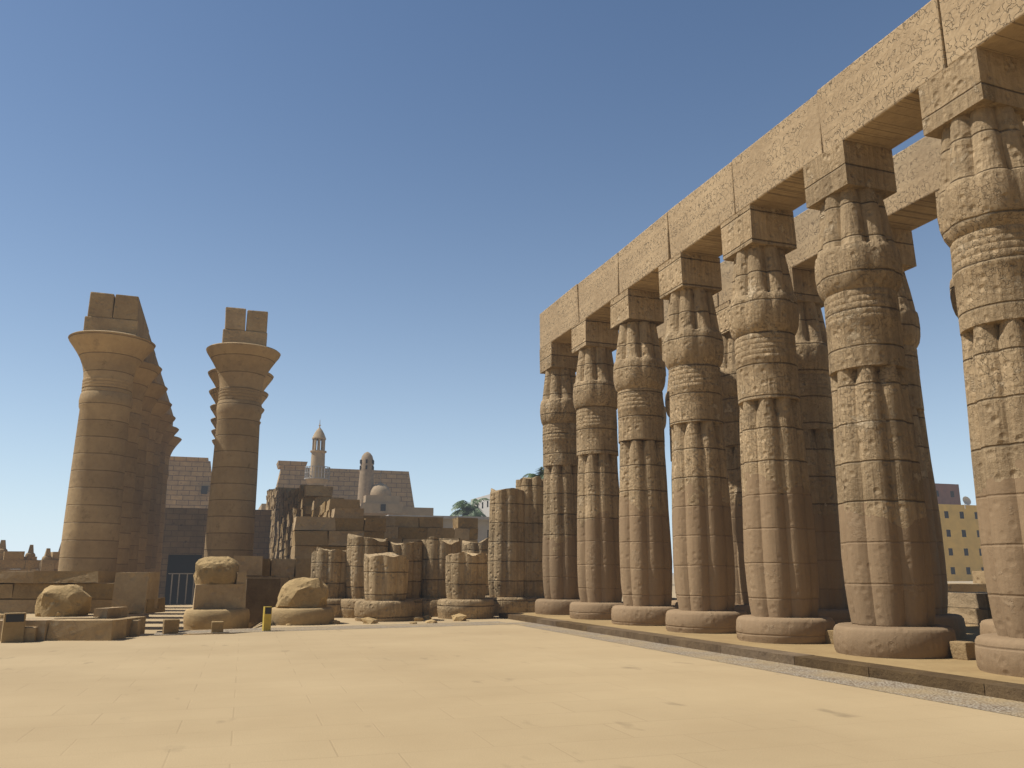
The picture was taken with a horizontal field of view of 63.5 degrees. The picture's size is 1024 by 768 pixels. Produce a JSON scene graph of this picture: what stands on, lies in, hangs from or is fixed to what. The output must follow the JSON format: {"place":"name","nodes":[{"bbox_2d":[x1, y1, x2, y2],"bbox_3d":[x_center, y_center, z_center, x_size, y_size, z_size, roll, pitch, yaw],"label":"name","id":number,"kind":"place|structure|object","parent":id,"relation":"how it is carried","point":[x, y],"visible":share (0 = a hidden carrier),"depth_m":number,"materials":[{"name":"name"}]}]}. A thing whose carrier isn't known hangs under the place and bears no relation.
{"place":"outdoors","nodes":[
{"label":"outdoors","id":0,"kind":"place"},
{"bbox_2d":[26,614,94,617],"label":"stone slab","id":1,"kind":"structure","parent":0,"point":[33,616],"depth_m":20.80,"materials":[{"name":"beige stone"}]},
{"bbox_2d":[35,584,91,616],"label":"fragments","id":2,"kind":"object","parent":1,"relation":"on","point":[69,600],"visible":0.91,"depth_m":21.25,"materials":[{"name":"stone"}]},
{"bbox_2d":[0,571,164,613],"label":"block wall","id":3,"kind":"structure","parent":1,"relation":"on","point":[21,591],"depth_m":22.91,"materials":[{"name":"stone"}]},
{"bbox_2d":[58,460,211,551],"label":"pylon tower","id":4,"kind":"structure","parent":0,"point":[187,480],"depth_m":161.34,"materials":[{"name":"beige stone"}]},
{"bbox_2d":[201,486,207,493],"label":"pylon window openings","id":5,"kind":"object","parent":4,"relation":"in","point":[203,489],"visible":0.5,"depth_m":160.62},
{"bbox_2d":[169,456,306,468],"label":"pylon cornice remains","id":6,"kind":"object","parent":4,"relation":"on","point":[279,464],"visible":0.39,"depth_m":167.88,"materials":[{"name":"beige stone"}]},
{"bbox_2d":[276,467,413,506],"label":"pylon tower","id":7,"kind":"structure","parent":0,"point":[344,483],"depth_m":171.66,"materials":[{"name":"beige stone"}]},
{"bbox_2d":[0,0,975,572],"label":"sky","id":8,"kind":"structure","parent":0,"point":[404,189],"materials":[{"name":"blue"}]},
{"bbox_2d":[0,573,1023,767],"bbox_3d":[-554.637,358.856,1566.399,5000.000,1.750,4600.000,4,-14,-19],"label":"ground","id":9,"kind":"structure","parent":0,"point":[497,696],"depth_m":9.96,"materials":[{"name":"beige sand"}]},
{"bbox_2d":[0,540,7,559],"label":"yard statue","id":10,"kind":"object","parent":9,"relation":"on","point":[2,546],"visible":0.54,"depth_m":77.05,"materials":[{"name":"stone"}]},
{"bbox_2d":[0,612,25,642],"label":"info post","id":11,"kind":"object","parent":9,"relation":"on","point":[12,632],"visible":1,"depth_m":19.35,"materials":[{"name":"stone"}]},
{"bbox_2d":[6,614,24,621],"bbox_3d":[-11.655,5.492,19.408,0.370,0.175,0.001,8,-15,-32],"label":"info post label","id":12,"kind":"object","parent":11,"relation":"attached to","point":[14,617],"visible":1,"depth_m":19.41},
{"bbox_2d":[0,551,59,570],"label":"ruined wall","id":13,"kind":"structure","parent":9,"relation":"on","point":[13,561],"depth_m":76.53,"materials":[{"name":"stone"}]},
{"bbox_2d":[24,545,36,559],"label":"yard statue","id":14,"kind":"object","parent":9,"relation":"on","point":[30,555],"visible":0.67,"depth_m":78.90,"materials":[{"name":"stone"}]},
{"bbox_2d":[39,548,54,570],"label":"yard statue","id":15,"kind":"object","parent":9,"relation":"on","point":[47,562],"visible":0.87,"depth_m":77.44,"materials":[{"name":"stone"}]},
{"bbox_2d":[0,618,126,640],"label":"stone platform","id":16,"kind":"structure","parent":9,"relation":"on","point":[64,629],"depth_m":19.88,"materials":[{"name":"stone"}]},
{"bbox_2d":[54,330,155,618],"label":"colonnade column","id":17,"kind":"structure","parent":9,"relation":"on","point":[111,361],"depth_m":46.29,"materials":[{"name":"stone"}]},
{"bbox_2d":[83,292,267,425],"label":"architrave blocks","id":18,"kind":"structure","parent":17,"relation":"on","point":[116,313],"depth_m":49.02,"materials":[{"name":"stone"}]},
{"bbox_2d":[93,572,159,635],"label":"wall blocks","id":19,"kind":"structure","parent":9,"relation":"on","point":[133,592],"depth_m":22.75,"materials":[{"name":"stone"}]},
{"bbox_2d":[116,361,161,616],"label":"colonnade column","id":20,"kind":"structure","parent":9,"relation":"on","point":[146,374],"depth_m":52.82,"materials":[{"name":"stone"}]},
{"bbox_2d":[127,382,167,616],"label":"colonnade column","id":21,"kind":"structure","parent":9,"relation":"on","point":[155,392],"depth_m":58.67,"materials":[{"name":"stone"}]},
{"bbox_2d":[137,399,171,617],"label":"colonnade column","id":22,"kind":"structure","parent":9,"relation":"on","point":[161,408],"depth_m":64.53,"materials":[{"name":"stone"}]},
{"bbox_2d":[144,413,175,613],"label":"colonnade column","id":23,"kind":"structure","parent":9,"relation":"on","point":[166,421],"depth_m":70.38,"materials":[{"name":"stone"}]},
{"bbox_2d":[150,426,178,571],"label":"colonnade column","id":24,"kind":"structure","parent":9,"relation":"on","point":[170,433],"depth_m":76.21,"materials":[{"name":"stone"}]},
{"bbox_2d":[156,436,181,571],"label":"colonnade column","id":25,"kind":"structure","parent":9,"relation":"on","point":[175,441],"depth_m":82.06,"materials":[{"name":"stone"}]},
{"bbox_2d":[168,573,193,604],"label":"metal gate","id":26,"kind":"structure","parent":9,"relation":"on","point":[178,587],"depth_m":88.39,"materials":[{"name":"grey metal"}]},
{"bbox_2d":[158,508,271,604],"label":"colonnade wall","id":27,"kind":"structure","parent":9,"relation":"on","point":[184,536],"depth_m":90.64,"materials":[{"name":"brown stone"}]},
{"bbox_2d":[183,608,249,634],"bbox_3d":[-9.155,7.371,25.642,1.947,0.800,1.956,4,-14,-19],"label":"column base","id":28,"kind":"object","parent":9,"relation":"on","point":[201,619],"visible":0.79,"depth_m":24.89,"materials":[{"name":"stone"}]},
{"bbox_2d":[192,572,246,608],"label":"fragment blocks","id":29,"kind":"structure","parent":28,"relation":"on","point":[223,596],"depth_m":25.37,"materials":[{"name":"stone"}]},
{"bbox_2d":[193,556,239,584],"bbox_3d":[-9.237,5.848,25.917,1.395,0.892,1.272,4,-14,-19],"label":"statue fragment","id":30,"kind":"object","parent":29,"relation":"on","point":[211,570],"visible":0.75,"depth_m":25.46,"materials":[{"name":"stone"}]},
{"bbox_2d":[0,612,466,627],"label":"loose rubble","id":31,"kind":"object","parent":9,"relation":"on","point":[455,617],"visible":0.23,"depth_m":26.68,"materials":[{"name":"stone"}]},
{"bbox_2d":[211,417,260,428],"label":"colonnade column","id":32,"kind":"structure","parent":9,"relation":"on","point":[214,421],"depth_m":72.89,"materials":[{"name":"stone"}]},
{"bbox_2d":[210,404,263,419],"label":"colonnade column","id":33,"kind":"structure","parent":9,"relation":"on","point":[213,407],"depth_m":67.18,"materials":[{"name":"stone"}]},
{"bbox_2d":[209,388,268,405],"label":"colonnade column","id":34,"kind":"structure","parent":9,"relation":"on","point":[213,393],"depth_m":61.53,"materials":[{"name":"stone"}]},
{"bbox_2d":[208,368,273,393],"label":"colonnade column","id":35,"kind":"structure","parent":9,"relation":"on","point":[214,376],"depth_m":55.83,"materials":[{"name":"stone"}]},
{"bbox_2d":[204,342,280,558],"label":"colonnade column","id":36,"kind":"structure","parent":9,"relation":"on","point":[243,369],"depth_m":48.75,"materials":[{"name":"stone"}]},
{"bbox_2d":[234,556,262,627],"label":"stone block","id":37,"kind":"structure","parent":9,"relation":"on","point":[252,566],"depth_m":28.19,"materials":[{"name":"stone"}]},
{"bbox_2d":[245,578,279,621],"bbox_3d":[-8.264,7.154,27.407,1.088,1.408,0.318,4,-14,-19],"label":"dark stele","id":38,"kind":"object","parent":9,"relation":"on","point":[261,593],"visible":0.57,"depth_m":27.28,"materials":[{"name":"stone"}]},
{"bbox_2d":[262,559,310,589],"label":"stone block","id":39,"kind":"structure","parent":9,"relation":"on","point":[285,570],"depth_m":31.61,"materials":[{"name":"stone"}]},
{"bbox_2d":[271,607,333,625],"bbox_3d":[-6.734,7.559,26.468,2.032,0.800,2.061,4,-14,-19],"label":"column base","id":40,"kind":"object","parent":9,"relation":"on","point":[304,616],"visible":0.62,"depth_m":25.66,"materials":[{"name":"stone"}]},
{"bbox_2d":[275,577,328,607],"bbox_3d":[-6.729,6.713,26.632,1.663,0.964,1.479,4,-14,-19],"label":"statue fragment","id":41,"kind":"object","parent":40,"relation":"on","point":[303,592],"visible":0.91,"depth_m":26.13,"materials":[{"name":"stone"}]},
{"bbox_2d":[266,485,363,576],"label":"ruined wall","id":42,"kind":"structure","parent":9,"relation":"on","point":[286,506],"depth_m":63.29,"materials":[{"name":"stone"}]},
{"bbox_2d":[311,547,346,617],"bbox_3d":[-6.759,7.588,30.922,2.075,2.920,2.062,4,-14,-19],"label":"column stump","id":43,"kind":"object","parent":9,"relation":"on","point":[328,568],"visible":0.33,"depth_m":30.41,"materials":[{"name":"stone"}]},
{"bbox_2d":[291,516,385,558],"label":"ruin wall","id":44,"kind":"structure","parent":9,"relation":"on","point":[310,535],"depth_m":39.09,"materials":[{"name":"stone"}]},
{"bbox_2d":[258,495,433,515],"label":"mosque building","id":45,"kind":"structure","parent":9,"relation":"on","point":[370,505],"depth_m":146.57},
{"bbox_2d":[305,424,327,485],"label":"minaret","id":46,"kind":"object","parent":45,"relation":"on","point":[318,456],"visible":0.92,"depth_m":146.51,"materials":[{"name":"beige stone"}]},
{"bbox_2d":[304,466,329,479],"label":"balcony railing","id":47,"kind":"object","parent":46,"relation":"attached to","point":[327,472],"depth_m":145.48,"materials":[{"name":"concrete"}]},
{"bbox_2d":[357,452,373,503],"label":"minaret","id":48,"kind":"object","parent":45,"relation":"on","point":[366,481],"visible":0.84,"depth_m":149.54,"materials":[{"name":"beige stone"}]},
{"bbox_2d":[360,459,373,469],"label":"minaret openings","id":49,"kind":"object","parent":48,"relation":"attached to","point":[366,465],"visible":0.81,"depth_m":150.29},
{"bbox_2d":[370,472,390,495],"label":"dome","id":50,"kind":"structure","parent":45,"relation":"on","point":[380,488],"depth_m":148.51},
{"bbox_2d":[380,504,385,510],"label":"window","id":51,"kind":"structure","parent":45,"relation":"in","point":[383,507],"depth_m":145.78,"materials":[{"name":"black glass"}]},
{"bbox_2d":[340,533,387,617],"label":"broken column","id":52,"kind":"structure","parent":9,"relation":"on","point":[358,547],"depth_m":30.28,"materials":[{"name":"stone"}]},
{"bbox_2d":[354,552,414,621],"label":"broken column","id":53,"kind":"structure","parent":9,"relation":"on","point":[385,582],"depth_m":27.99,"materials":[{"name":"stone"}]},
{"bbox_2d":[388,541,422,616],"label":"broken column","id":54,"kind":"structure","parent":9,"relation":"on","point":[411,552],"depth_m":31.00,"materials":[{"name":"stone"}]},
{"bbox_2d":[363,515,477,544],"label":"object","id":55,"kind":"object","parent":9,"relation":"on","point":[402,529],"visible":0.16,"depth_m":45.26,"materials":[{"name":"stone"}]},
{"bbox_2d":[386,515,488,542],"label":"stone wall","id":56,"kind":"structure","parent":9,"relation":"on","point":[483,528],"depth_m":122.34,"materials":[{"name":"stone"}]},
{"bbox_2d":[421,536,459,616],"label":"broken column","id":57,"kind":"structure","parent":9,"relation":"on","point":[436,551],"depth_m":31.11,"materials":[{"name":"stone"}]},
{"bbox_2d":[437,552,494,618],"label":"broken column","id":58,"kind":"structure","parent":9,"relation":"on","point":[466,577],"depth_m":29.43,"materials":[{"name":"stone"}]},
{"bbox_2d":[450,498,489,516],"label":"palm","id":59,"kind":"object","parent":9,"relation":"on","point":[468,509],"visible":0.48,"depth_m":133.43,"materials":[{"name":"green plant"}]},
{"bbox_2d":[462,537,489,596],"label":"broken column","id":60,"kind":"structure","parent":9,"relation":"on","point":[474,547],"depth_m":34.76,"materials":[{"name":"stone"}]},
{"bbox_2d":[471,494,489,516],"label":"building","id":61,"kind":"structure","parent":9,"relation":"on","point":[484,506],"depth_m":169.97,"materials":[{"name":"paint"}]},
{"bbox_2d":[23,619,975,659],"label":"stone blocks","id":62,"kind":"object","parent":9,"relation":"on","point":[962,650],"visible":0.78,"depth_m":19.54,"materials":[{"name":"stone"}]},
{"bbox_2d":[485,488,527,615],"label":"broken column","id":63,"kind":"structure","parent":9,"relation":"on","point":[506,560],"depth_m":32.19,"materials":[{"name":"stone"}]},
{"bbox_2d":[516,476,544,612],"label":"broken column","id":64,"kind":"structure","parent":9,"relation":"on","point":[532,488],"depth_m":32.55,"materials":[{"name":"stone"}]},
{"bbox_2d":[523,467,543,478],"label":"palm","id":65,"kind":"object","parent":9,"relation":"on","point":[540,473],"visible":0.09,"depth_m":79.94,"materials":[{"name":"green plant"}]},
{"bbox_2d":[154,621,1023,716],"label":"gravel strip","id":66,"kind":"object","parent":9,"relation":"on","point":[998,705],"visible":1,"depth_m":14.06,"materials":[{"name":"beige gravel"}]},
{"bbox_2d":[262,606,271,630],"bbox_3d":[-6.864,6.576,23.185,0.200,0.660,0.160,7,-15,-30],"label":"yellow info post","id":67,"kind":"object","parent":66,"relation":"on","point":[266,624],"visible":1,"depth_m":23.11,"materials":[{"name":"yellow metal"}]},
{"bbox_2d":[265,607,271,613],"bbox_3d":[-6.820,6.346,23.160,0.168,0.175,0.001,7,-15,-30],"label":"sign panel","id":68,"kind":"object","parent":67,"relation":"attached to","point":[268,610],"visible":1,"depth_m":23.16,"materials":[{"name":"black plastic"}]},
{"bbox_2d":[499,613,1023,701],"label":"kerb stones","id":69,"kind":"object","parent":9,"relation":"on","point":[991,688],"visible":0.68,"depth_m":14.00,"materials":[{"name":"brown stone"}]},
{"bbox_2d":[515,613,1023,683],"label":"stone platform","id":70,"kind":"structure","parent":9,"relation":"on","point":[968,668],"depth_m":15.72,"materials":[{"name":"stone"}]},
{"bbox_2d":[535,342,579,614],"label":"column","id":71,"kind":"structure","parent":70,"relation":"on","point":[558,368],"depth_m":30.21,"materials":[{"name":"stone"}]},
{"bbox_2d":[569,318,623,619],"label":"column","id":72,"kind":"structure","parent":70,"relation":"on","point":[594,347],"depth_m":27.31,"materials":[{"name":"stone"}]},
{"bbox_2d":[610,289,678,625],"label":"column","id":73,"kind":"structure","parent":70,"relation":"on","point":[639,372],"depth_m":24.38,"materials":[{"name":"stone"}]},
{"bbox_2d":[661,352,676,599],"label":"column","id":74,"kind":"structure","parent":70,"relation":"on","point":[665,417],"depth_m":32.07,"materials":[{"name":"stone"}]},
{"bbox_2d":[662,335,677,604],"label":"column","id":75,"kind":"structure","parent":70,"relation":"on","point":[667,407],"depth_m":29.23,"materials":[{"name":"stone"}]},
{"bbox_2d":[658,252,747,633],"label":"column","id":76,"kind":"structure","parent":70,"relation":"on","point":[690,285],"depth_m":21.46,"materials":[{"name":"stone"}]},
{"bbox_2d":[715,301,750,614],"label":"column","id":77,"kind":"structure","parent":70,"relation":"on","point":[731,414],"depth_m":25.72,"materials":[{"name":"stone"}]},
{"bbox_2d":[721,204,834,643],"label":"column","id":78,"kind":"structure","parent":70,"relation":"on","point":[759,243],"depth_m":18.54,"materials":[{"name":"stone"}]},
{"bbox_2d":[789,268,850,624],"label":"column","id":79,"kind":"structure","parent":70,"relation":"on","point":[813,376],"depth_m":22.62,"materials":[{"name":"stone"}]},
{"bbox_2d":[803,140,956,658],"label":"column","id":80,"kind":"structure","parent":70,"relation":"on","point":[886,553],"depth_m":15.62,"materials":[{"name":"stone"}]},
{"bbox_2d":[891,228,965,638],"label":"column","id":81,"kind":"structure","parent":70,"relation":"on","point":[910,322],"depth_m":19.70,"materials":[{"name":"stone"}]},
{"bbox_2d":[935,190,996,634],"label":"column","id":82,"kind":"structure","parent":70,"relation":"on","point":[987,626],"depth_m":16.95,"materials":[{"name":"stone"}]},
{"bbox_2d":[540,0,1023,351],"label":"architraves","id":83,"kind":"object","parent":82,"relation":"on","point":[870,96],"visible":0.45,"depth_m":18.81,"materials":[{"name":"stone"}]},
{"bbox_2d":[918,48,1023,676],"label":"column","id":84,"kind":"structure","parent":70,"relation":"on","point":[972,107],"depth_m":13.11,"materials":[{"name":"stone"}]},
{"bbox_2d":[935,483,960,504],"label":"building","id":85,"kind":"structure","parent":9,"relation":"on","point":[948,493],"depth_m":180.05,"materials":[{"name":"pink paint"}]},
{"bbox_2d":[938,504,983,580],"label":"yellow building","id":86,"kind":"structure","parent":9,"relation":"on","point":[961,541],"depth_m":153.03,"materials":[{"name":"paint"}]},
{"bbox_2d":[963,496,970,508],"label":"satellite dishes","id":87,"kind":"object","parent":86,"relation":"on","point":[966,500],"visible":0.33,"depth_m":154.77,"materials":[{"name":"white paint"}]},
{"bbox_2d":[948,571,986,591],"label":"yard wall","id":88,"kind":"structure","parent":9,"relation":"on","point":[978,576],"depth_m":31.00,"materials":[{"name":"stone"}]},
{"bbox_2d":[947,591,991,625],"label":"stone block","id":89,"kind":"structure","parent":9,"relation":"on","point":[972,608],"depth_m":23.14,"materials":[{"name":"stone"}]}
]}

